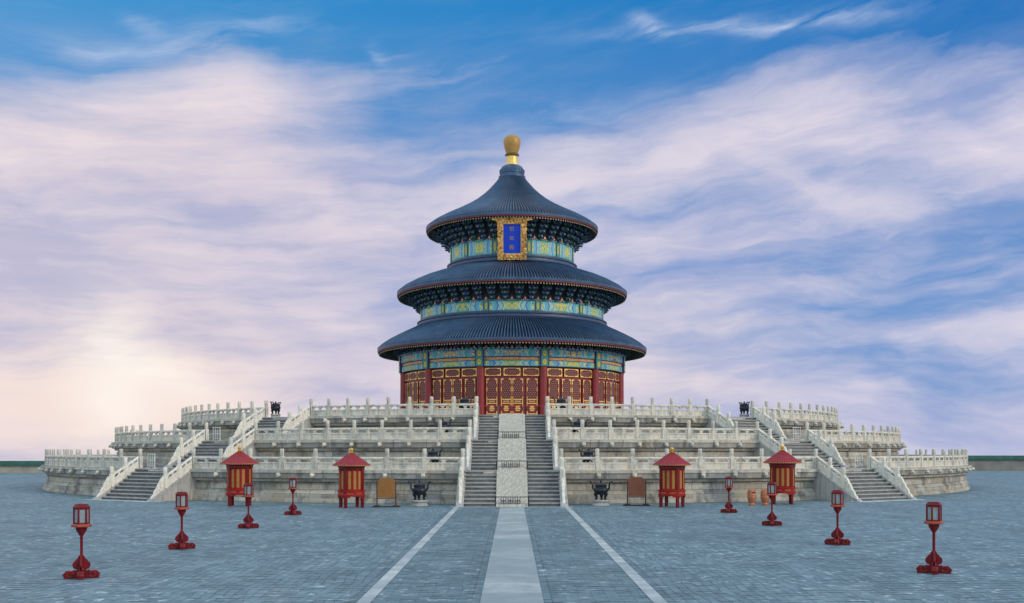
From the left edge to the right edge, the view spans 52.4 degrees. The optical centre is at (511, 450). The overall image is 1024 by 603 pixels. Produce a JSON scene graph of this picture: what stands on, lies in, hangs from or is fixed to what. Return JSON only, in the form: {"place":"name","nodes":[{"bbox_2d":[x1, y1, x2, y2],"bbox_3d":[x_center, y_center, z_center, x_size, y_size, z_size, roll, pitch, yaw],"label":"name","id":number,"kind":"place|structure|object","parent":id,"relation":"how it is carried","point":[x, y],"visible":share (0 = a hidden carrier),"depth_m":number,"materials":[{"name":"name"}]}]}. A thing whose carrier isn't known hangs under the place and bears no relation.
{"place":"outdoors","nodes":[
{"label":"outdoors","id":0,"kind":"place"},
{"bbox_2d":[0,461,44,472],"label":"court wall","id":1,"kind":"structure","parent":0,"point":[19,466],"depth_m":157.60,"materials":[{"name":"white paint"}]},
{"bbox_2d":[0,471,1023,602],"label":"paved ground","id":2,"kind":"structure","parent":0,"point":[336,553],"depth_m":35.93,"materials":[{"name":"stone"}]},
{"bbox_2d":[62,504,99,579],"bbox_3d":[-11.280,2.366,27.250,0.740,1.940,0.740,0,0,27],"label":"lantern post","id":3,"kind":"object","parent":2,"relation":"on","point":[81,564],"visible":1,"depth_m":27.14,"materials":[{"name":"red paint"}]},
{"bbox_2d":[83,457,196,502],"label":"stone staircase","id":4,"kind":"structure","parent":2,"relation":"on","point":[133,482],"depth_m":70.44,"materials":[{"name":"stone"}]},
{"bbox_2d":[168,492,195,549],"bbox_3d":[-11.240,2.366,35.400,0.740,1.940,0.740,0,0,23],"label":"lantern post","id":5,"kind":"object","parent":2,"relation":"on","point":[181,537],"visible":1,"depth_m":35.30,"materials":[{"name":"red paint"}]},
{"bbox_2d":[220,446,258,505],"bbox_3d":[-16.550,1.527,63.200,2.320,3.618,2.320,0,0,38],"label":"lamp kiosk","id":6,"kind":"object","parent":2,"relation":"on","point":[239,463],"visible":0.91,"depth_m":62.54,"materials":[{"name":"red paint"}]},
{"bbox_2d":[238,483,258,528],"bbox_3d":[-11.380,2.366,44.900,0.740,1.940,0.740,0,0,33],"label":"lantern post","id":7,"kind":"object","parent":2,"relation":"on","point":[248,519],"visible":1,"depth_m":44.81,"materials":[{"name":"red paint"}]},
{"bbox_2d":[284,477,301,514],"bbox_3d":[-11.440,2.366,54.300,0.740,1.940,0.740,0,0,22],"label":"lantern post","id":8,"kind":"object","parent":2,"relation":"on","point":[293,488],"visible":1,"depth_m":54.20,"materials":[{"name":"red paint"}]},
{"bbox_2d":[332,448,370,507],"bbox_3d":[-9.460,1.583,61.300,2.248,3.506,2.248,0,0,20],"label":"lamp kiosk","id":9,"kind":"object","parent":2,"relation":"on","point":[351,465],"visible":1,"depth_m":60.70,"materials":[{"name":"red paint"}]},
{"bbox_2d":[372,478,400,506],"bbox_3d":[-7.440,2.465,61.600,1.660,1.738,0.340,0,0,0],"label":"notice board","id":10,"kind":"object","parent":2,"relation":"on","point":[385,487],"visible":1,"depth_m":61.57,"materials":[{"name":"orange wood"}]},
{"bbox_2d":[410,500,427,505],"bbox_3d":[-5.600,3.156,62.900,1.008,0.361,1.008,0,0,22],"label":"stone pedestal","id":11,"kind":"object","parent":2,"relation":"on","point":[419,502],"visible":1,"depth_m":62.50,"materials":[{"name":"white stone"}]},
{"bbox_2d":[408,480,430,499],"bbox_3d":[-5.600,2.396,62.900,1.392,1.242,0.910,0,0,27],"label":"incense burner","id":12,"kind":"object","parent":11,"relation":"on","point":[419,489],"visible":1,"depth_m":62.66,"materials":[{"name":"brown metal"}]},
{"bbox_2d":[38,449,974,503],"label":"marble terrace","id":13,"kind":"structure","parent":2,"relation":"on","point":[920,473],"depth_m":67.78,"materials":[{"name":"stone"}]},
{"bbox_2d":[147,454,154,467],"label":"white barrier","id":14,"kind":"object","parent":13,"relation":"on","point":[152,460],"visible":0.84,"depth_m":73.95,"materials":[{"name":"metal"}]},
{"bbox_2d":[156,429,258,467],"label":"stone staircase","id":15,"kind":"structure","parent":13,"relation":"on","point":[201,445],"depth_m":76.02,"materials":[{"name":"stone"}]},
{"bbox_2d":[426,448,442,462],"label":"incense burner","id":16,"kind":"object","parent":13,"relation":"on","point":[432,453],"visible":0.7,"depth_m":67.36,"materials":[{"name":"brown metal"}]},
{"bbox_2d":[108,420,906,466],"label":"marble terrace","id":17,"kind":"structure","parent":13,"relation":"on","point":[410,442],"depth_m":73.44,"materials":[{"name":"stone"}]},
{"bbox_2d":[211,427,221,440],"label":"white barrier","id":18,"kind":"object","parent":17,"relation":"on","point":[215,433],"visible":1,"depth_m":78.89,"materials":[{"name":"metal"}]},
{"bbox_2d":[222,405,313,440],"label":"stone staircase","id":19,"kind":"structure","parent":17,"relation":"on","point":[262,420],"depth_m":80.78,"materials":[{"name":"stone"}]},
{"bbox_2d":[432,418,452,431],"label":"incense burner","id":20,"kind":"object","parent":17,"relation":"on","point":[444,423],"visible":0.51,"depth_m":73.44,"materials":[{"name":"brown metal"}]},
{"bbox_2d":[177,396,843,440],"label":"marble terrace","id":21,"kind":"structure","parent":17,"relation":"on","point":[228,422],"depth_m":78.99,"materials":[{"name":"stone"}]},
{"bbox_2d":[270,401,280,413],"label":"incense burner","id":22,"kind":"object","parent":21,"relation":"on","point":[275,407],"visible":1,"depth_m":83.36,"materials":[{"name":"brown metal"}]},
{"bbox_2d":[456,396,473,407],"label":"incense burner","id":23,"kind":"object","parent":21,"relation":"on","point":[464,400],"visible":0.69,"depth_m":79.01,"materials":[{"name":"brown metal"}]},
{"bbox_2d":[377,135,646,414],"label":"round hall","id":24,"kind":"structure","parent":21,"relation":"on","point":[511,303],"depth_m":101.21,"materials":[{"name":"blue tile"}]},
{"bbox_2d":[405,383,408,408],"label":"door","id":25,"kind":"structure","parent":24,"relation":"in","point":[407,384],"depth_m":106.13,"materials":[{"name":"red paint"}]},
{"bbox_2d":[405,373,409,381],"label":"transom window","id":26,"kind":"structure","parent":24,"relation":"in","point":[407,376],"depth_m":105.80,"materials":[{"name":"red paint"}]},
{"bbox_2d":[409,382,412,403],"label":"door","id":27,"kind":"structure","parent":24,"relation":"in","point":[410,383],"depth_m":104.67,"materials":[{"name":"red paint"}]},
{"bbox_2d":[410,372,417,380],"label":"transom window","id":28,"kind":"structure","parent":24,"relation":"in","point":[413,375],"depth_m":104.14,"materials":[{"name":"red paint"}]},
{"bbox_2d":[413,381,418,408],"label":"door","id":29,"kind":"structure","parent":24,"relation":"in","point":[415,384],"depth_m":103.71,"materials":[{"name":"red paint"}]},
{"bbox_2d":[418,371,424,379],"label":"transom window","id":30,"kind":"structure","parent":24,"relation":"in","point":[421,374],"depth_m":102.90,"materials":[{"name":"red paint"}]},
{"bbox_2d":[420,381,424,407],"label":"door","id":31,"kind":"structure","parent":24,"relation":"in","point":[422,383],"depth_m":102.75,"materials":[{"name":"red paint"}]},
{"bbox_2d":[433,379,441,407],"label":"door","id":32,"kind":"structure","parent":24,"relation":"in","point":[437,384],"depth_m":101.16,"materials":[{"name":"red paint"}]},
{"bbox_2d":[432,369,444,377],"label":"transom window","id":33,"kind":"structure","parent":24,"relation":"in","point":[440,373],"depth_m":101.03,"materials":[{"name":"red paint"}]},
{"bbox_2d":[444,379,452,407],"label":"door","id":34,"kind":"structure","parent":24,"relation":"in","point":[448,383],"depth_m":100.34,"materials":[{"name":"red paint"}]},
{"bbox_2d":[446,368,460,377],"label":"transom window","id":35,"kind":"structure","parent":24,"relation":"in","point":[449,372],"depth_m":100.05,"materials":[{"name":"red paint"}]},
{"bbox_2d":[453,379,462,407],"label":"door","id":36,"kind":"structure","parent":24,"relation":"in","point":[457,383],"depth_m":99.78,"materials":[{"name":"red paint"}]},
{"bbox_2d":[462,368,476,376],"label":"transom window","id":37,"kind":"structure","parent":24,"relation":"in","point":[466,372],"depth_m":99.32,"materials":[{"name":"red paint"}]},
{"bbox_2d":[465,378,475,407],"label":"door","id":38,"kind":"structure","parent":24,"relation":"in","point":[470,383],"depth_m":99.27,"materials":[{"name":"red paint"}]},
{"bbox_2d":[486,378,497,414],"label":"door","id":39,"kind":"structure","parent":24,"relation":"in","point":[491,383],"depth_m":98.72,"materials":[{"name":"red paint"}]},
{"bbox_2d":[485,368,500,375],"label":"transom window","id":40,"kind":"structure","parent":24,"relation":"in","point":[488,371],"depth_m":98.72,"materials":[{"name":"red paint"}]},
{"bbox_2d":[500,378,511,413],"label":"door","id":41,"kind":"structure","parent":24,"relation":"in","point":[505,383],"depth_m":98.57,"materials":[{"name":"red paint"}]},
{"bbox_2d":[503,367,520,375],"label":"transom window","id":42,"kind":"structure","parent":24,"relation":"in","point":[509,371],"depth_m":98.57,"materials":[{"name":"red paint"}]},
{"bbox_2d":[512,378,523,413],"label":"door","id":43,"kind":"structure","parent":24,"relation":"in","point":[517,383],"depth_m":98.57,"materials":[{"name":"red paint"}]},
{"bbox_2d":[523,368,538,375],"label":"transom window","id":44,"kind":"structure","parent":24,"relation":"in","point":[526,371],"depth_m":98.72,"materials":[{"name":"red paint"}]},
{"bbox_2d":[526,378,537,414],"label":"door","id":45,"kind":"structure","parent":24,"relation":"in","point":[531,383],"depth_m":98.72,"materials":[{"name":"red paint"}]},
{"bbox_2d":[548,378,558,407],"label":"door","id":46,"kind":"structure","parent":24,"relation":"in","point":[553,383],"depth_m":99.27,"materials":[{"name":"red paint"}]},
{"bbox_2d":[547,368,561,376],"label":"transom window","id":47,"kind":"structure","parent":24,"relation":"in","point":[551,372],"depth_m":99.32,"materials":[{"name":"red paint"}]},
{"bbox_2d":[561,379,570,402],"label":"door","id":48,"kind":"structure","parent":24,"relation":"in","point":[565,383],"depth_m":99.78,"materials":[{"name":"red paint"}]},
{"bbox_2d":[563,368,577,377],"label":"transom window","id":49,"kind":"structure","parent":24,"relation":"in","point":[566,372],"depth_m":100.05,"materials":[{"name":"red paint"}]},
{"bbox_2d":[571,379,579,407],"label":"door","id":50,"kind":"structure","parent":24,"relation":"in","point":[575,383],"depth_m":100.34,"materials":[{"name":"red paint"}]},
{"bbox_2d":[579,369,591,377],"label":"transom window","id":51,"kind":"structure","parent":24,"relation":"in","point":[583,373],"depth_m":101.03,"materials":[{"name":"red paint"}]},
{"bbox_2d":[582,379,590,407],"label":"door","id":52,"kind":"structure","parent":24,"relation":"in","point":[586,384],"depth_m":101.12,"materials":[{"name":"red paint"}]},
{"bbox_2d":[599,381,603,408],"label":"door","id":53,"kind":"structure","parent":24,"relation":"in","point":[601,383],"depth_m":102.75,"materials":[{"name":"red paint"}]},
{"bbox_2d":[599,371,605,379],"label":"transom window","id":54,"kind":"structure","parent":24,"relation":"in","point":[602,374],"depth_m":102.90,"materials":[{"name":"red paint"}]},
{"bbox_2d":[605,381,610,408],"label":"door","id":55,"kind":"structure","parent":24,"relation":"in","point":[607,384],"depth_m":103.68,"materials":[{"name":"red paint"}]},
{"bbox_2d":[606,372,613,380],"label":"transom window","id":56,"kind":"structure","parent":24,"relation":"in","point":[609,375],"depth_m":104.14,"materials":[{"name":"red paint"}]},
{"bbox_2d":[611,382,614,403],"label":"door","id":57,"kind":"structure","parent":24,"relation":"in","point":[612,383],"depth_m":104.93,"materials":[{"name":"red paint"}]},
{"bbox_2d":[614,373,618,381],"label":"transom window","id":58,"kind":"structure","parent":24,"relation":"in","point":[616,376],"depth_m":105.80,"materials":[{"name":"red paint"}]},
{"bbox_2d":[615,383,618,408],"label":"door","id":59,"kind":"structure","parent":24,"relation":"in","point":[616,384],"depth_m":105.98,"materials":[{"name":"red paint"}]},
{"bbox_2d":[552,396,567,407],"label":"incense burner","id":60,"kind":"object","parent":21,"relation":"on","point":[560,400],"visible":0.65,"depth_m":78.95,"materials":[{"name":"brown metal"}]},
{"bbox_2d":[739,401,749,413],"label":"incense burner","id":61,"kind":"object","parent":21,"relation":"on","point":[744,406],"visible":1,"depth_m":83.56,"materials":[{"name":"brown metal"}]},
{"bbox_2d":[502,432,518,437],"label":"iron barrier","id":62,"kind":"object","parent":17,"relation":"on","point":[516,434],"visible":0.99,"depth_m":73.67,"materials":[{"name":"grey metal"}]},
{"bbox_2d":[472,403,551,439],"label":"stone staircase","id":63,"kind":"structure","parent":17,"relation":"on","point":[526,427],"depth_m":75.08,"materials":[{"name":"stone"}]},
{"bbox_2d":[568,419,588,432],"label":"incense burner","id":64,"kind":"object","parent":17,"relation":"on","point":[576,423],"visible":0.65,"depth_m":73.64,"materials":[{"name":"brown metal"}]},
{"bbox_2d":[704,405,796,440],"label":"stone staircase","id":65,"kind":"structure","parent":17,"relation":"on","point":[765,424],"depth_m":80.85,"materials":[{"name":"stone"}]},
{"bbox_2d":[791,427,802,440],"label":"white barrier","id":66,"kind":"object","parent":17,"relation":"on","point":[795,433],"visible":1,"depth_m":78.75,"materials":[{"name":"metal"}]},
{"bbox_2d":[465,427,558,469],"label":"stone staircase","id":67,"kind":"structure","parent":13,"relation":"on","point":[535,454],"depth_m":69.12,"materials":[{"name":"stone"}]},
{"bbox_2d":[496,461,527,469],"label":"iron barrier","id":68,"kind":"object","parent":13,"relation":"on","point":[512,465],"visible":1,"depth_m":67.92,"materials":[{"name":"grey metal"}]},
{"bbox_2d":[578,448,594,462],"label":"incense burner","id":69,"kind":"object","parent":13,"relation":"on","point":[587,453],"visible":0.79,"depth_m":67.67,"materials":[{"name":"brown metal"}]},
{"bbox_2d":[754,429,856,467],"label":"stone staircase","id":70,"kind":"structure","parent":13,"relation":"on","point":[770,445],"depth_m":76.03,"materials":[{"name":"stone"}]},
{"bbox_2d":[854,454,862,467],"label":"white barrier","id":71,"kind":"object","parent":13,"relation":"on","point":[855,460],"visible":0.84,"depth_m":73.95,"materials":[{"name":"metal"}]},
{"bbox_2d":[456,457,567,506],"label":"stone staircase","id":72,"kind":"structure","parent":2,"relation":"on","point":[538,488],"depth_m":63.44,"materials":[{"name":"stone"}]},
{"bbox_2d":[495,497,528,506],"bbox_3d":[0.000,3.038,62.180,2.049,0.605,0.056,0,0,0],"label":"iron barrier","id":73,"kind":"object","parent":2,"relation":"on","point":[510,500],"visible":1,"depth_m":62.17,"materials":[{"name":"grey metal"}]},
{"bbox_2d":[592,499,609,505],"bbox_3d":[5.420,3.156,63.300,1.008,0.361,1.008,0,0,-22],"label":"stone pedestal","id":74,"kind":"object","parent":2,"relation":"on","point":[599,502],"visible":0.98,"depth_m":62.90,"materials":[{"name":"white stone"}]},
{"bbox_2d":[589,480,612,499],"bbox_3d":[5.420,2.396,63.300,1.392,1.242,0.910,0,0,27],"label":"incense burner","id":75,"kind":"object","parent":74,"relation":"on","point":[601,489],"visible":0.99,"depth_m":63.06,"materials":[{"name":"brown metal"}]},
{"bbox_2d":[623,477,650,505],"bbox_3d":[7.580,2.465,63.300,1.660,1.738,0.340,0,0,0],"label":"notice board","id":76,"kind":"object","parent":2,"relation":"on","point":[636,486],"visible":1,"depth_m":63.27,"materials":[{"name":"brown wood"}]},
{"bbox_2d":[653,447,690,507],"bbox_3d":[9.520,1.564,61.900,2.272,3.544,2.272,0,0,-18],"label":"lamp kiosk","id":77,"kind":"object","parent":2,"relation":"on","point":[671,464],"visible":1,"depth_m":61.29,"materials":[{"name":"red paint"}]},
{"bbox_2d":[720,477,737,512],"bbox_3d":[11.700,2.366,56.100,0.740,1.940,0.740,0,0,-25],"label":"lantern post","id":78,"kind":"object","parent":2,"relation":"on","point":[728,486],"visible":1,"depth_m":56.02,"materials":[{"name":"red paint"}]},
{"bbox_2d":[747,489,755,505],"bbox_3d":[14.660,2.836,63.600,0.550,1.000,0.550,0,0,-6],"label":"litter bin","id":79,"kind":"object","parent":2,"relation":"on","point":[751,495],"visible":1,"depth_m":63.40,"materials":[{"name":"orange metal"}]},
{"bbox_2d":[760,489,768,504],"bbox_3d":[15.520,2.836,63.800,0.550,1.000,0.550,0,0,-30],"label":"litter bin","id":80,"kind":"object","parent":2,"relation":"on","point":[764,498],"visible":0.77,"depth_m":63.60,"materials":[{"name":"orange metal"}]},
{"bbox_2d":[762,482,781,525],"bbox_3d":[11.620,2.366,46.500,0.740,1.940,0.740,0,0,-32],"label":"lantern post","id":81,"kind":"object","parent":2,"relation":"on","point":[771,494],"visible":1,"depth_m":46.43,"materials":[{"name":"red paint"}]},
{"bbox_2d":[763,445,801,503],"bbox_3d":[17.000,1.499,65.400,2.356,3.674,2.356,0,0,-33],"label":"lamp kiosk","id":82,"kind":"object","parent":2,"relation":"on","point":[782,464],"visible":0.87,"depth_m":64.72,"materials":[{"name":"red paint"}]},
{"bbox_2d":[824,490,850,545],"bbox_3d":[11.580,2.366,37.000,0.740,1.940,0.740,0,0,-23],"label":"lantern post","id":83,"kind":"object","parent":2,"relation":"on","point":[837,505],"visible":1,"depth_m":36.92,"materials":[{"name":"red paint"}]},
{"bbox_2d":[812,457,925,502],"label":"stone staircase","id":84,"kind":"structure","parent":2,"relation":"on","point":[875,482],"depth_m":70.46,"materials":[{"name":"stone"}]},
{"bbox_2d":[916,502,951,574],"bbox_3d":[11.520,2.366,28.400,0.740,1.940,0.740,0,0,-27],"label":"lantern post","id":85,"kind":"object","parent":2,"relation":"on","point":[933,558],"visible":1,"depth_m":28.32,"materials":[{"name":"red paint"}]},
{"bbox_2d":[480,507,543,602],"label":"pale stone path","id":86,"kind":"structure","parent":0,"point":[511,575],"depth_m":30.18,"materials":[{"name":"grey stone"}]},
{"bbox_2d":[0,0,1023,460],"label":"sky","id":87,"kind":"structure","parent":0,"point":[204,202],"materials":[{"name":"blue"}]},
{"bbox_2d":[362,507,662,602],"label":"brick path","id":88,"kind":"structure","parent":0,"point":[440,565],"depth_m":30.26,"materials":[{"name":"stone"}]},
{"bbox_2d":[346,507,453,602],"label":"edge course","id":89,"kind":"object","parent":88,"relation":"on","point":[357,596],"visible":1,"depth_m":30.22,"materials":[{"name":"stone"}]},
{"bbox_2d":[356,507,458,602],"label":"kerb strip","id":90,"kind":"object","parent":88,"relation":"on","point":[373,592],"visible":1,"depth_m":30.18,"materials":[{"name":"grey stone"}]},
{"bbox_2d":[464,507,499,602],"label":"edge course","id":91,"kind":"object","parent":88,"relation":"on","point":[473,594],"visible":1,"depth_m":30.22,"materials":[{"name":"stone"}]},
{"bbox_2d":[524,507,559,602],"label":"edge course","id":92,"kind":"object","parent":88,"relation":"on","point":[550,594],"visible":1,"depth_m":30.22,"materials":[{"name":"stone"}]},
{"bbox_2d":[565,507,667,602],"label":"kerb strip","id":93,"kind":"object","parent":88,"relation":"on","point":[650,592],"visible":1,"depth_m":30.18,"materials":[{"name":"grey stone"}]},
{"bbox_2d":[570,507,677,602],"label":"edge course","id":94,"kind":"object","parent":88,"relation":"on","point":[666,596],"visible":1,"depth_m":30.22,"materials":[{"name":"stone"}]},
{"bbox_2d":[968,455,1023,470],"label":"court wall","id":95,"kind":"structure","parent":0,"point":[996,462],"depth_m":175.60,"materials":[{"name":"white paint"}]}
]}

